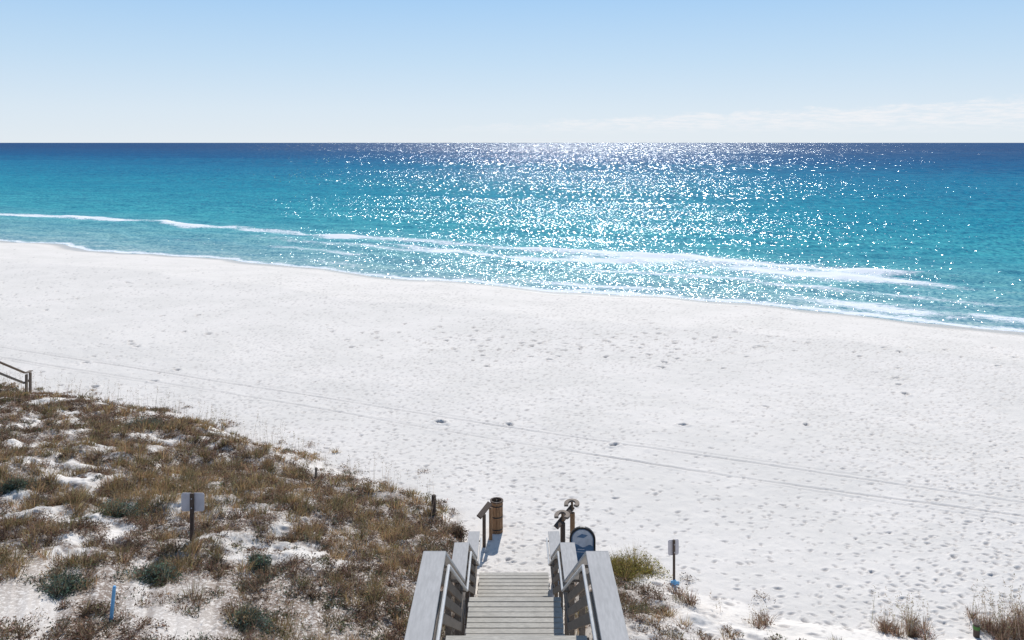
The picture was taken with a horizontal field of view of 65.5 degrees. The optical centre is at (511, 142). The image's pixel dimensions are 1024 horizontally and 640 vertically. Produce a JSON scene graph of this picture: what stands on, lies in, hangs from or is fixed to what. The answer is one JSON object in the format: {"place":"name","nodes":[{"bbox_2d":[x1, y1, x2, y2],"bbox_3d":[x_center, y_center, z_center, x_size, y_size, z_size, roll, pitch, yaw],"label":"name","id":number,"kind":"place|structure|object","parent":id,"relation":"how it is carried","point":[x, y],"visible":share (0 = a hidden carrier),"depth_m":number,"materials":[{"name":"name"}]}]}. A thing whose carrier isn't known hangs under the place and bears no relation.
{"place":"outdoors","nodes":[
{"label":"outdoors","id":0,"kind":"place"},
{"bbox_2d":[0,382,841,639],"bbox_3d":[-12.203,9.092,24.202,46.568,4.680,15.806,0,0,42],"label":"dune grass","id":1,"kind":"structure","parent":0,"point":[164,484],"depth_m":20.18,"materials":[{"name":"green plant"}]},
{"bbox_2d":[0,241,1023,639],"bbox_3d":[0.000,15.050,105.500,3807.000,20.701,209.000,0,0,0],"label":"beach ground","id":2,"kind":"structure","parent":0,"point":[814,475],"depth_m":31.99,"materials":[{"name":"white sand"}]},
{"bbox_2d":[0,361,32,392],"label":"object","id":3,"kind":"structure","parent":2,"relation":"on","point":[26,376],"depth_m":34.83,"materials":[{"name":"grey wood"}]},
{"bbox_2d":[0,469,39,494],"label":"dune shrub","id":4,"kind":"object","parent":2,"relation":"on","point":[16,484],"visible":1,"depth_m":19.55,"materials":[{"name":"green plant"}]},
{"bbox_2d":[39,556,90,601],"bbox_3d":[-8.034,7.834,14.305,0.842,0.573,1.148,0,0,-32],"label":"dune shrub","id":5,"kind":"object","parent":2,"relation":"on","point":[66,585],"visible":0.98,"depth_m":14.28,"materials":[{"name":"green plant"}]},
{"bbox_2d":[109,585,115,621],"bbox_3d":[-6.684,7.859,13.300,0.060,0.920,0.060,6,0,0],"label":"blue stake","id":6,"kind":"object","parent":2,"relation":"on","point":[112,602],"visible":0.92,"depth_m":13.28,"materials":[{"name":"paint"}]},
{"bbox_2d":[96,493,156,520],"bbox_3d":[-9.073,8.516,18.653,1.358,0.785,1.044,0,0,-16],"label":"dune shrub","id":7,"kind":"object","parent":2,"relation":"on","point":[122,512],"visible":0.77,"depth_m":18.60,"materials":[{"name":"green plant"}]},
{"bbox_2d":[124,412,177,427],"bbox_3d":[-12.797,9.792,28.076,1.946,0.947,1.344,0,0,-27],"label":"dune shrub","id":8,"kind":"object","parent":2,"relation":"on","point":[145,422],"visible":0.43,"depth_m":27.99,"materials":[{"name":"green plant"}]},
{"bbox_2d":[120,557,182,586],"bbox_3d":[-6.988,8.270,15.356,1.171,0.634,1.053,0,0,-31],"label":"dune shrub","id":9,"kind":"object","parent":2,"relation":"on","point":[154,572],"visible":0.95,"depth_m":15.32,"materials":[{"name":"green plant"}]},
{"bbox_2d":[181,493,203,539],"bbox_3d":[-6.950,8.279,17.305,0.500,1.330,0.091,0,0,0],"label":"notice sign","id":10,"kind":"object","parent":2,"relation":"on","point":[191,502],"visible":0.89,"depth_m":17.33,"materials":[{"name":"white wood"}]},
{"bbox_2d":[222,596,279,636],"bbox_3d":[-4.521,8.086,13.664,0.785,0.512,1.121,0,0,-35],"label":"dune shrub","id":11,"kind":"object","parent":2,"relation":"on","point":[255,617],"visible":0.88,"depth_m":13.60,"materials":[{"name":"green plant"}]},
{"bbox_2d":[244,551,271,574],"bbox_3d":[-5.288,8.661,16.525,0.659,0.449,0.721,0,0,0],"label":"dune shrub","id":12,"kind":"object","parent":2,"relation":"on","point":[261,560],"visible":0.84,"depth_m":16.55,"materials":[{"name":"green plant"}]},
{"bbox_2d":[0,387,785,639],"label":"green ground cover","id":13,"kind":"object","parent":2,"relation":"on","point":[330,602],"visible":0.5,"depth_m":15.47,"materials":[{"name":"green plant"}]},
{"bbox_2d":[431,494,435,515],"bbox_3d":[-2.280,10.706,23.200,0.140,0.900,0.140,0,0,0],"label":"wooden post","id":14,"kind":"object","parent":2,"relation":"on","point":[433,506],"visible":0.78,"depth_m":23.14,"materials":[{"name":"brown wood"}]},
{"bbox_2d":[436,514,468,541],"bbox_3d":[-1.652,10.674,22.145,1.048,0.835,0.862,0,0,0],"label":"dune shrub","id":15,"kind":"object","parent":2,"relation":"on","point":[458,530],"visible":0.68,"depth_m":22.06,"materials":[{"name":"brown plant"}]},
{"bbox_2d":[477,501,491,547],"bbox_3d":[-0.768,11.037,22.667,0.189,1.365,0.726,0,0,24],"label":"handrail section","id":16,"kind":"object","parent":2,"relation":"on","point":[484,510],"visible":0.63,"depth_m":22.54,"materials":[{"name":"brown wood"}]},
{"bbox_2d":[490,497,502,533],"bbox_3d":[-0.450,10.971,23.400,0.390,0.950,0.390,0,0,0],"label":"trash barrel","id":17,"kind":"object","parent":2,"relation":"on","point":[497,513],"visible":0.9,"depth_m":23.24,"materials":[{"name":"beige wood"}]},
{"bbox_2d":[0,369,1023,639],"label":"sea oats","id":18,"kind":"object","parent":2,"relation":"on","point":[1002,629],"visible":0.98,"depth_m":18.58,"materials":[{"name":"brown plant"}]},
{"bbox_2d":[404,531,628,639],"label":"boardwalk stairs","id":19,"kind":"structure","parent":2,"relation":"on","point":[513,606],"depth_m":14.38,"materials":[{"name":"grey wood"}]},
{"bbox_2d":[554,499,578,541],"bbox_3d":[1.530,10.950,22.237,0.473,1.568,1.267,0,0,27],"label":"handrail section","id":20,"kind":"object","parent":2,"relation":"on","point":[568,513],"visible":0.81,"depth_m":22.12,"materials":[{"name":"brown wood"}]},
{"bbox_2d":[569,526,595,560],"bbox_3d":[1.900,10.899,21.450,0.700,1.120,0.080,0,0,6],"label":"arched sign","id":21,"kind":"object","parent":2,"relation":"on","point":[583,538],"visible":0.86,"depth_m":21.43,"materials":[{"name":"blue plastic"}]},
{"bbox_2d":[609,542,672,587],"bbox_3d":[2.936,11.049,21.068,2.415,0.884,2.284,0,0,-37],"label":"dune shrub","id":22,"kind":"object","parent":2,"relation":"on","point":[628,566],"visible":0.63,"depth_m":20.93,"materials":[{"name":"green plant"}]},
{"bbox_2d":[668,539,679,585],"bbox_3d":[4.171,10.953,20.495,0.290,1.460,0.110,0,0,-11],"label":"notice sign","id":23,"kind":"object","parent":2,"relation":"on","point":[673,547],"visible":0.87,"depth_m":20.51,"materials":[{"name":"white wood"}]},
{"bbox_2d":[973,622,979,637],"bbox_3d":[10.700,11.384,18.350,0.151,0.600,0.151,0,0,0],"label":"wooden post","id":24,"kind":"object","parent":2,"relation":"on","point":[976,630],"visible":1,"depth_m":18.30,"materials":[{"name":"brown wood"}]},
{"bbox_2d":[0,143,1023,331],"bbox_3d":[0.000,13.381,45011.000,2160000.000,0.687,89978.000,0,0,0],"label":"sea water","id":25,"kind":"structure","parent":0,"point":[930,233],"depth_m":149.67,"materials":[{"name":"blue liquid"}]},
{"bbox_2d":[0,0,1023,142],"label":"sky","id":26,"kind":"structure","parent":0,"point":[72,71],"materials":[{"name":"blue"}]}
]}

